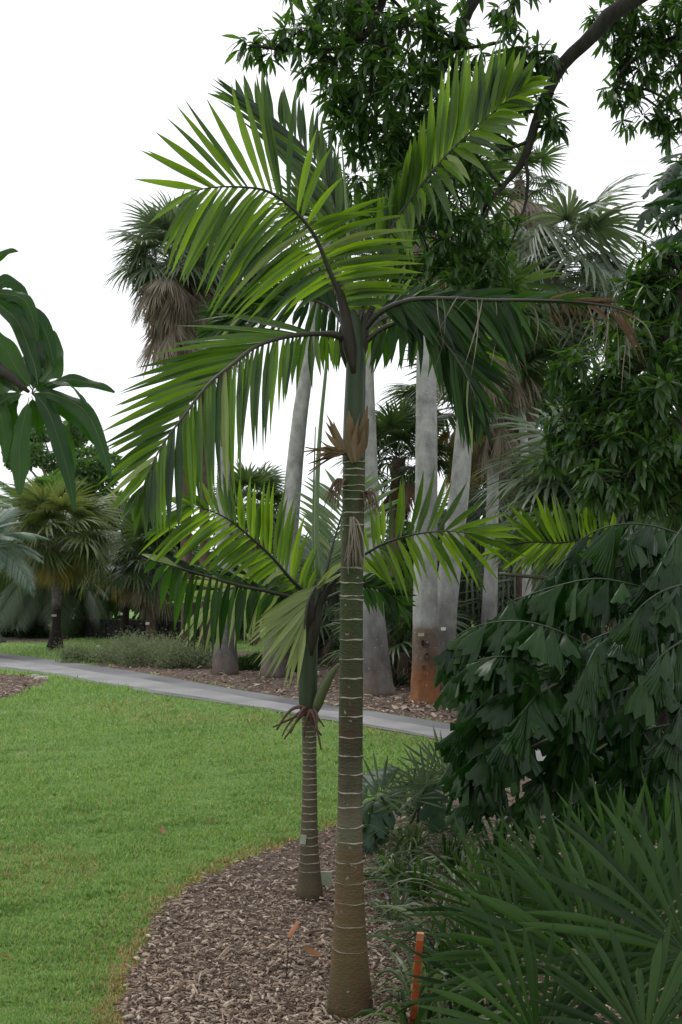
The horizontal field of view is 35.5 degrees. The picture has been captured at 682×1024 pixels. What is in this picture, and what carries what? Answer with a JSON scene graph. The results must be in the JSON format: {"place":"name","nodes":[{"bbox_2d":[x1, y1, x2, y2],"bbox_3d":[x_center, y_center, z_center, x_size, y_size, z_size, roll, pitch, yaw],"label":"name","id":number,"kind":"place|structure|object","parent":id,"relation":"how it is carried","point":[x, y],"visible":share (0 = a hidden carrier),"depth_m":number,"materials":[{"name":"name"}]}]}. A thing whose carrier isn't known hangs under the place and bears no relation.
{"place":"outdoors","nodes":[
{"label":"outdoors","id":0,"kind":"place"},
{"bbox_2d":[0,653,595,783],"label":"path","id":1,"kind":"structure","parent":0,"point":[248,694],"depth_m":17.25,"materials":[{"name":"concrete"}]},
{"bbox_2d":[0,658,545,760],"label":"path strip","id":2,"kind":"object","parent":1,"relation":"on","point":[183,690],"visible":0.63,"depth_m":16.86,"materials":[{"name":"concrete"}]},
{"bbox_2d":[0,635,6,642],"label":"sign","id":3,"kind":"object","parent":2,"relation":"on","point":[2,639],"visible":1,"depth_m":24.79,"materials":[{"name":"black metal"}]},
{"bbox_2d":[0,609,608,1023],"bbox_3d":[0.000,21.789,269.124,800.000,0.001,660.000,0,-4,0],"label":"ground","id":4,"kind":"structure","parent":0,"point":[228,785],"depth_m":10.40,"materials":[{"name":"green plant"}]},
{"bbox_2d":[0,673,48,698],"bbox_3d":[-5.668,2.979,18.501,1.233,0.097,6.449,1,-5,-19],"label":"mulch","id":5,"kind":"object","parent":4,"relation":"on","point":[20,686],"visible":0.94,"depth_m":18.44,"materials":[{"name":"brown wood"}]},
{"bbox_2d":[34,676,47,678],"bbox_3d":[-5.506,3.056,19.693,0.324,0.050,0.166,0,-4,0],"label":"flat stone","id":6,"kind":"object","parent":5,"relation":"on","point":[38,677],"visible":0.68,"depth_m":19.62,"materials":[{"name":"grey stone"}]},
{"bbox_2d":[0,507,50,596],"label":"feather palm","id":7,"kind":"object","parent":4,"relation":"on","point":[8,557],"visible":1,"depth_m":27.01,"materials":[{"name":"green plant"}]},
{"bbox_2d":[3,635,72,642],"bbox_3d":[-11.091,4.385,37.141,3.604,0.001,7.620,1,-5,-19],"label":"mulch bed","id":8,"kind":"object","parent":4,"relation":"on","point":[15,639],"visible":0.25,"depth_m":35.92,"materials":[{"name":"brown wood"}]},
{"bbox_2d":[0,618,14,636],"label":"shrub","id":9,"kind":"object","parent":8,"relation":"on","point":[7,632],"visible":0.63,"depth_m":37.67,"materials":[{"name":"green plant"}]},
{"bbox_2d":[0,508,48,620],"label":"feather palm","id":10,"kind":"object","parent":8,"relation":"on","point":[2,569],"visible":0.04,"depth_m":39.57,"materials":[{"name":"green plant"}]},
{"bbox_2d":[11,619,50,637],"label":"shrub","id":11,"kind":"object","parent":8,"relation":"on","point":[36,631],"visible":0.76,"depth_m":37.09,"materials":[{"name":"green plant"}]},
{"bbox_2d":[0,485,114,637],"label":"feather palm","id":12,"kind":"object","parent":8,"relation":"on","point":[23,610],"visible":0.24,"depth_m":36.65,"materials":[{"name":"green plant"}]},
{"bbox_2d":[66,621,84,637],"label":"shrub","id":13,"kind":"object","parent":8,"relation":"on","point":[76,630],"visible":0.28,"depth_m":37.40,"materials":[{"name":"green plant"}]},
{"bbox_2d":[0,468,86,520],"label":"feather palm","id":14,"kind":"object","parent":4,"relation":"on","point":[39,480],"visible":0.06,"depth_m":44.90,"materials":[{"name":"green plant"}]},
{"bbox_2d":[0,248,114,510],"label":"mango tree","id":15,"kind":"object","parent":4,"relation":"on","point":[39,365],"visible":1,"depth_m":2.33,"materials":[{"name":"green plant"}]},
{"bbox_2d":[1,420,124,617],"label":"broadleaf tree","id":16,"kind":"object","parent":4,"relation":"on","point":[91,466],"visible":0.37,"depth_m":49.93,"materials":[{"name":"green plant"}]},
{"bbox_2d":[0,475,129,649],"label":"fan palm","id":17,"kind":"object","parent":4,"relation":"on","point":[62,559],"visible":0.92,"depth_m":29.49,"materials":[{"name":"green plant"}]},
{"bbox_2d":[0,493,137,622],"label":"feather palm","id":18,"kind":"object","parent":4,"relation":"on","point":[108,604],"visible":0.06,"depth_m":39.30,"materials":[{"name":"green plant"}]},
{"bbox_2d":[44,636,120,662],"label":"shrub","id":19,"kind":"object","parent":4,"relation":"on","point":[75,655],"visible":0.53,"depth_m":24.16,"materials":[{"name":"green plant"}]},
{"bbox_2d":[86,591,94,618],"bbox_3d":[-9.197,3.717,39.196,0.337,1.650,0.337,0,-4,0],"label":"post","id":20,"kind":"object","parent":4,"relation":"on","point":[87,607],"visible":0.19,"depth_m":39.09,"materials":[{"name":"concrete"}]},
{"bbox_2d":[96,549,119,618],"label":"broadleaf tree","id":21,"kind":"object","parent":4,"relation":"on","point":[109,615],"visible":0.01,"depth_m":42.52,"materials":[{"name":"green plant"}]},
{"bbox_2d":[72,488,177,639],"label":"fan palm","id":22,"kind":"object","parent":4,"relation":"on","point":[124,621],"visible":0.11,"depth_m":34.20,"materials":[{"name":"green plant"}]},
{"bbox_2d":[0,631,264,692],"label":"grass","id":23,"kind":"structure","parent":4,"relation":"on","point":[56,684],"depth_m":20.15,"materials":[{"name":"green plant"}]},
{"bbox_2d":[68,618,216,642],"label":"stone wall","id":24,"kind":"structure","parent":4,"relation":"on","point":[110,626],"depth_m":35.86,"materials":[{"name":"grey stone"}]},
{"bbox_2d":[90,495,199,644],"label":"fan palm","id":25,"kind":"object","parent":4,"relation":"on","point":[146,598],"visible":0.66,"depth_m":31.33,"materials":[{"name":"green plant"}]},
{"bbox_2d":[139,545,199,620],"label":"broadleaf tree","id":26,"kind":"object","parent":4,"relation":"on","point":[168,617],"visible":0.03,"depth_m":39.74,"materials":[{"name":"green plant"}]},
{"bbox_2d":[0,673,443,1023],"bbox_3d":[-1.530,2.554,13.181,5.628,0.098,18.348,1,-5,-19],"label":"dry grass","id":27,"kind":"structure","parent":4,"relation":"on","point":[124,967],"depth_m":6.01,"materials":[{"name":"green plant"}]},
{"bbox_2d":[1,517,482,620],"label":"wood","id":28,"kind":"object","parent":4,"relation":"on","point":[118,616],"visible":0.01,"depth_m":62.09,"materials":[{"name":"green plant"}]},
{"bbox_2d":[195,556,299,639],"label":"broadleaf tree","id":29,"kind":"object","parent":4,"relation":"on","point":[243,572],"visible":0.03,"depth_m":35.45,"materials":[{"name":"green plant"}]},
{"bbox_2d":[194,459,301,645],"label":"fan palm","id":30,"kind":"object","parent":4,"relation":"on","point":[259,477],"visible":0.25,"depth_m":31.68,"materials":[{"name":"green plant"}]},
{"bbox_2d":[94,651,457,723],"bbox_3d":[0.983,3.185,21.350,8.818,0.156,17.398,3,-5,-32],"label":"mulch","id":31,"kind":"object","parent":4,"relation":"on","point":[404,707],"visible":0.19,"depth_m":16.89,"materials":[{"name":"brown wood"}]},
{"bbox_2d":[79,623,179,664],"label":"shrub","id":32,"kind":"object","parent":31,"relation":"on","point":[120,647],"visible":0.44,"depth_m":23.55,"materials":[{"name":"green plant"}]},
{"bbox_2d":[101,627,195,667],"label":"shrub","id":33,"kind":"object","parent":31,"relation":"on","point":[131,662],"visible":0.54,"depth_m":22.78,"materials":[{"name":"green plant"}]},
{"bbox_2d":[93,627,210,652],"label":"shrub","id":34,"kind":"object","parent":31,"relation":"on","point":[154,639],"visible":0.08,"depth_m":25.71,"materials":[{"name":"green plant"}]},
{"bbox_2d":[98,186,243,653],"bbox_3d":[-3.899,-2.076,24.218,3.338,11.024,3.242,0,-4,0],"label":"fan palm","id":35,"kind":"object","parent":31,"relation":"on","point":[168,301],"visible":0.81,"depth_m":24.01,"materials":[{"name":"green plant"}]},
{"bbox_2d":[145,630,214,668],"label":"shrub","id":36,"kind":"object","parent":31,"relation":"on","point":[198,657],"visible":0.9,"depth_m":22.30,"materials":[{"name":"green plant"}]},
{"bbox_2d":[158,257,249,651],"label":"fan palm","id":37,"kind":"object","parent":31,"relation":"on","point":[203,557],"depth_m":27.96,"materials":[{"name":"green plant"}]},
{"bbox_2d":[212,447,238,674],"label":"grey palm","id":38,"kind":"object","parent":31,"relation":"on","point":[225,659],"visible":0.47,"depth_m":20.71,"materials":[{"name":"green plant"}]},
{"bbox_2d":[170,195,283,571],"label":"fan palm","id":39,"kind":"object","parent":31,"relation":"on","point":[237,365],"visible":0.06,"depth_m":26.15,"materials":[{"name":"green plant"}]},
{"bbox_2d":[238,651,262,670],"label":"shrub","id":40,"kind":"object","parent":31,"relation":"on","point":[245,662],"visible":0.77,"depth_m":21.66,"materials":[{"name":"green plant"}]},
{"bbox_2d":[268,520,341,657],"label":"fan palm","id":41,"kind":"object","parent":31,"relation":"on","point":[298,576],"visible":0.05,"depth_m":25.68,"materials":[{"name":"green plant"}]},
{"bbox_2d":[260,172,371,677],"bbox_3d":[-0.443,-1.843,20.448,3.013,10.016,2.858,0,-4,0],"label":"grey palm","id":42,"kind":"object","parent":31,"relation":"on","point":[294,469],"visible":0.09,"depth_m":20.23,"materials":[{"name":"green plant"}]},
{"bbox_2d":[266,537,386,663],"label":"fan palm","id":43,"kind":"object","parent":31,"relation":"on","point":[325,642],"visible":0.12,"depth_m":23.46,"materials":[{"name":"green plant"}]},
{"bbox_2d":[332,637,339,657],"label":"shrub","id":44,"kind":"object","parent":31,"relation":"on","point":[335,647],"visible":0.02,"depth_m":22.63,"materials":[{"name":"green plant"}]},
{"bbox_2d":[296,169,437,695],"bbox_3d":[0.670,-1.269,16.982,2.864,8.352,2.854,0,-4,0],"label":"grey palm","id":45,"kind":"object","parent":31,"relation":"on","point":[377,676],"visible":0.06,"depth_m":16.56,"materials":[{"name":"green plant"}]},
{"bbox_2d":[328,392,453,676],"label":"fan palm","id":46,"kind":"object","parent":31,"relation":"on","point":[399,426],"visible":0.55,"depth_m":19.77,"materials":[{"name":"green plant"}]},
{"bbox_2d":[318,573,483,685],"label":"fan palm","id":47,"kind":"object","parent":31,"relation":"on","point":[403,661],"visible":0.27,"depth_m":18.26,"materials":[{"name":"green plant"}]},
{"bbox_2d":[392,670,410,687],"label":"strap plant","id":48,"kind":"object","parent":31,"relation":"on","point":[404,681],"visible":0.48,"depth_m":17.77,"materials":[{"name":"green plant"}]},
{"bbox_2d":[326,530,479,672],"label":"fan palm","id":49,"kind":"object","parent":31,"relation":"on","point":[402,640],"visible":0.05,"depth_m":20.61,"materials":[{"name":"green plant"}]},
{"bbox_2d":[352,129,538,703],"bbox_3d":[1.312,-1.571,15.717,2.976,8.760,2.827,3,-5,-35],"label":"grey palm","id":50,"kind":"object","parent":31,"relation":"on","point":[425,644],"visible":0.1,"depth_m":15.51,"materials":[{"name":"leaf"},{"name":"grey bark"}]},
{"bbox_2d":[375,347,544,629],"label":"fan palm","id":51,"kind":"object","parent":31,"relation":"on","point":[407,388],"visible":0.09,"depth_m":21.97,"materials":[{"name":"green plant"}]},
{"bbox_2d":[403,481,540,628],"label":"fan palm","id":52,"kind":"object","parent":31,"relation":"on","point":[471,595],"visible":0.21,"depth_m":19.81,"materials":[{"name":"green plant"}]},
{"bbox_2d":[407,231,569,691],"bbox_3d":[2.267,-0.850,17.305,2.947,7.543,3.261,-4,-6,41],"label":"grey palm","id":53,"kind":"object","parent":31,"relation":"on","point":[448,594],"visible":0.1,"depth_m":17.29,"materials":[{"name":"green plant"}]},
{"bbox_2d":[437,336,577,658],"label":"grey palm","id":54,"kind":"object","parent":31,"relation":"on","point":[488,450],"visible":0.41,"depth_m":18.84,"materials":[{"name":"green plant"}]},
{"bbox_2d":[488,225,563,501],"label":"fan palm","id":55,"kind":"object","parent":31,"relation":"on","point":[502,473],"depth_m":21.95,"materials":[{"name":"green plant"}]},
{"bbox_2d":[484,137,573,532],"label":"fan palm","id":56,"kind":"object","parent":31,"relation":"on","point":[545,159],"visible":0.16,"depth_m":22.33,"materials":[{"name":"green plant"}]},
{"bbox_2d":[481,281,580,626],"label":"grey palm","id":57,"kind":"object","parent":31,"relation":"on","point":[520,395],"visible":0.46,"depth_m":18.11,"materials":[{"name":"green plant"}]},
{"bbox_2d":[453,171,664,624],"bbox_3d":[3.747,-1.511,19.564,4.449,9.201,4.959,-3,-5,31],"label":"fan palm","id":58,"kind":"object","parent":31,"relation":"on","point":[591,275],"visible":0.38,"depth_m":19.13,"materials":[{"name":"green plant"}]},
{"bbox_2d":[530,639,590,685],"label":"shrub","id":59,"kind":"object","parent":31,"relation":"on","point":[544,672],"depth_m":11.83,"materials":[{"name":"green plant"}]},
{"bbox_2d":[463,399,676,640],"bbox_3d":[3.103,0.430,13.985,3.099,4.495,3.267,0,-4,0],"label":"fan palm","id":60,"kind":"object","parent":31,"relation":"on","point":[511,486],"visible":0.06,"depth_m":13.81,"materials":[{"name":"green plant"}]},
{"bbox_2d":[482,408,681,635],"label":"fan palm","id":61,"kind":"object","parent":31,"relation":"on","point":[561,491],"visible":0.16,"depth_m":12.99,"materials":[{"name":"green plant"}]},
{"bbox_2d":[584,636,679,733],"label":"shrub","id":62,"kind":"object","parent":31,"relation":"on","point":[671,716],"depth_m":9.91,"materials":[{"name":"green plant"}]},
{"bbox_2d":[265,535,383,592],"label":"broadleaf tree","id":63,"kind":"object","parent":4,"relation":"on","point":[303,536],"visible":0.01,"depth_m":37.19,"materials":[{"name":"green plant"}]},
{"bbox_2d":[338,508,445,580],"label":"broadleaf tree","id":64,"kind":"object","parent":4,"relation":"on","point":[405,533],"visible":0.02,"depth_m":30.21,"materials":[{"name":"green plant"}]},
{"bbox_2d":[112,776,681,1023],"bbox_3d":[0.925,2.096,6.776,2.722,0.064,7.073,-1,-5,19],"label":"mulch","id":65,"kind":"object","parent":4,"relation":"on","point":[225,1010],"visible":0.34,"depth_m":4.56,"materials":[{"name":"brown wood"}]},
{"bbox_2d":[285,921,298,984],"bbox_3d":[-0.199,1.803,4.355,0.064,0.255,0.012,2,-5,-24],"label":"marker flag","id":66,"kind":"object","parent":65,"relation":"on","point":[292,930],"visible":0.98,"depth_m":4.35,"materials":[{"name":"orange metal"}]},
{"bbox_2d":[303,946,321,956],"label":"fallen leaf","id":67,"kind":"object","parent":65,"relation":"on","point":[312,951],"visible":1,"depth_m":4.62,"materials":[{"name":"brown plant"}]},
{"bbox_2d":[321,871,331,887],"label":"label block","id":68,"kind":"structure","parent":65,"relation":"on","point":[326,877],"depth_m":5.75,"materials":[{"name":"metal"}]},
{"bbox_2d":[138,363,525,901],"bbox_3d":[-0.067,0.506,5.769,1.975,3.094,1.448,0,-4,0],"label":"ringed palm","id":69,"kind":"object","parent":65,"relation":"on","point":[288,612],"visible":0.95,"depth_m":5.46,"materials":[{"name":"green plant"}]},
{"bbox_2d":[100,41,652,1023],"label":"ringed palm","id":70,"kind":"object","parent":65,"relation":"on","point":[450,325],"visible":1,"depth_m":4.06,"materials":[{"name":"green plant"}]},
{"bbox_2d":[333,875,425,932],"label":"strap plant","id":71,"kind":"object","parent":65,"relation":"on","point":[396,900],"visible":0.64,"depth_m":5.19,"materials":[{"name":"green plant"}]},
{"bbox_2d":[363,823,414,852],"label":"strap plant","id":72,"kind":"object","parent":65,"relation":"on","point":[389,829],"visible":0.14,"depth_m":6.82,"materials":[{"name":"green plant"}]},
{"bbox_2d":[334,767,449,854],"bbox_3d":[0.313,1.895,6.935,0.712,0.586,1.102,0,-4,0],"label":"split leaf plant","id":73,"kind":"object","parent":65,"relation":"on","point":[379,820],"visible":0.41,"depth_m":6.47,"materials":[{"name":"green plant"}]},
{"bbox_2d":[363,835,428,882],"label":"strap plant","id":74,"kind":"object","parent":65,"relation":"on","point":[395,849],"visible":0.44,"depth_m":6.09,"materials":[{"name":"green plant"}]},
{"bbox_2d":[332,855,471,904],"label":"strap plant","id":75,"kind":"object","parent":65,"relation":"on","point":[422,870],"visible":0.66,"depth_m":5.51,"materials":[{"name":"green plant"}]},
{"bbox_2d":[348,970,457,1023],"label":"strap plant","id":76,"kind":"object","parent":65,"relation":"on","point":[422,1011],"visible":0.53,"depth_m":3.80,"materials":[{"name":"green plant"}]},
{"bbox_2d":[320,873,495,974],"bbox_3d":[0.482,1.814,4.760,0.817,0.299,0.906,4,-6,-41],"label":"strap plant","id":77,"kind":"object","parent":65,"relation":"on","point":[419,919],"visible":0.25,"depth_m":4.84,"materials":[{"name":"green plant"}]},
{"bbox_2d":[363,851,453,894],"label":"strap plant","id":78,"kind":"object","parent":65,"relation":"on","point":[387,866],"visible":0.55,"depth_m":5.83,"materials":[{"name":"green plant"}]},
{"bbox_2d":[409,932,423,1023],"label":"stake","id":79,"kind":"object","parent":65,"relation":"on","point":[417,965],"visible":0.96,"depth_m":3.77,"materials":[{"name":"orange paint"}]},
{"bbox_2d":[363,821,477,863],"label":"strap plant","id":80,"kind":"object","parent":65,"relation":"on","point":[414,843],"visible":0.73,"depth_m":6.40,"materials":[{"name":"green plant"}]},
{"bbox_2d":[362,727,511,835],"bbox_3d":[0.629,1.683,6.337,0.863,0.811,2.115,-1,-4,13],"label":"fan leaf shrub","id":81,"kind":"object","parent":65,"relation":"on","point":[422,789],"visible":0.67,"depth_m":6.09,"materials":[{"name":"green plant"}]},
{"bbox_2d":[354,941,521,1023],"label":"strap plant","id":82,"kind":"object","parent":65,"relation":"on","point":[425,1016],"visible":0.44,"depth_m":3.78,"materials":[{"name":"green plant"}]},
{"bbox_2d":[322,835,559,919],"bbox_3d":[0.616,1.811,5.253,1.310,0.378,1.031,-4,-6,43],"label":"strap plant","id":83,"kind":"object","parent":65,"relation":"on","point":[443,880],"visible":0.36,"depth_m":5.28,"materials":[{"name":"green plant"}]},
{"bbox_2d":[373,969,513,1023],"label":"strap plant","id":84,"kind":"object","parent":65,"relation":"on","point":[464,1009],"visible":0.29,"depth_m":3.86,"materials":[{"name":"green plant"}]},
{"bbox_2d":[365,825,525,886],"bbox_3d":[0.649,1.869,6.083,1.070,0.386,0.996,0,-4,0],"label":"strap plant","id":85,"kind":"object","parent":65,"relation":"on","point":[457,844],"visible":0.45,"depth_m":6.05,"materials":[{"name":"green plant"}]},
{"bbox_2d":[367,879,534,986],"bbox_3d":[0.592,1.775,4.629,1.196,0.355,0.808,3,-5,-31],"label":"strap plant","id":86,"kind":"object","parent":65,"relation":"on","point":[436,930],"visible":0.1,"depth_m":4.68,"materials":[{"name":"green plant"}]},
{"bbox_2d":[221,0,681,537],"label":"mango tree","id":87,"kind":"object","parent":65,"relation":"on","point":[647,403],"visible":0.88,"depth_m":8.15,"materials":[{"name":"green plant"}]},
{"bbox_2d":[366,916,543,1002],"bbox_3d":[0.449,1.799,4.479,0.851,0.288,0.852,0,-4,0],"label":"strap plant","id":88,"kind":"object","parent":65,"relation":"on","point":[443,946],"visible":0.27,"depth_m":4.47,"materials":[{"name":"green plant"}]},
{"bbox_2d":[368,945,559,1006],"bbox_3d":[0.475,1.792,4.103,0.859,0.242,0.444,0,-4,0],"label":"strap plant","id":89,"kind":"object","parent":65,"relation":"on","point":[406,968],"visible":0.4,"depth_m":4.10,"materials":[{"name":"green plant"}]},
{"bbox_2d":[395,943,560,1023],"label":"strap plant","id":90,"kind":"object","parent":65,"relation":"on","point":[508,998],"visible":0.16,"depth_m":3.92,"materials":[{"name":"green plant"}]},
{"bbox_2d":[413,807,544,861],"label":"strap plant","id":91,"kind":"object","parent":65,"relation":"on","point":[497,826],"visible":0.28,"depth_m":6.32,"materials":[{"name":"green plant"}]},
{"bbox_2d":[444,825,601,884],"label":"strap plant","id":92,"kind":"object","parent":65,"relation":"on","point":[534,849],"visible":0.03,"depth_m":5.74,"materials":[{"name":"green plant"}]},
{"bbox_2d":[391,770,681,1023],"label":"fan leaf shrub","id":93,"kind":"object","parent":65,"relation":"on","point":[640,877],"visible":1,"depth_m":3.15,"materials":[{"name":"green plant"}]},
{"bbox_2d":[481,491,615,579],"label":"feather palm","id":94,"kind":"object","parent":65,"relation":"on","point":[532,550],"visible":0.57,"depth_m":7.40,"materials":[{"name":"green plant"}]},
{"bbox_2d":[433,523,681,856],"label":"fishtail palm","id":95,"kind":"object","parent":65,"relation":"on","point":[622,679],"visible":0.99,"depth_m":5.00,"materials":[{"name":"green plant"}]},
{"bbox_2d":[633,153,681,248],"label":"lobed leaf tree","id":96,"kind":"object","parent":65,"relation":"on","point":[671,181],"visible":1,"depth_m":6.90,"materials":[{"name":"green plant"}]},
{"bbox_2d":[437,376,580,564],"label":"broadleaf tree","id":97,"kind":"object","parent":4,"relation":"on","point":[545,407],"depth_m":26.70,"materials":[{"name":"green plant"}]},
{"bbox_2d":[543,349,681,630],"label":"broadleaf tree","id":98,"kind":"object","parent":4,"relation":"on","point":[562,397],"depth_m":22.06,"materials":[{"name":"green plant"}]},
{"bbox_2d":[0,0,681,550],"label":"sky","id":99,"kind":"structure","parent":0,"point":[86,86],"materials":[{"name":"white"}]},
{"bbox_2d":[382,789,499,839],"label":"strap plant","id":100,"kind":"object","parent":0,"point":[426,821],"visible":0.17,"depth_m":7.06,"materials":[{"name":"green plant"}]}
]}

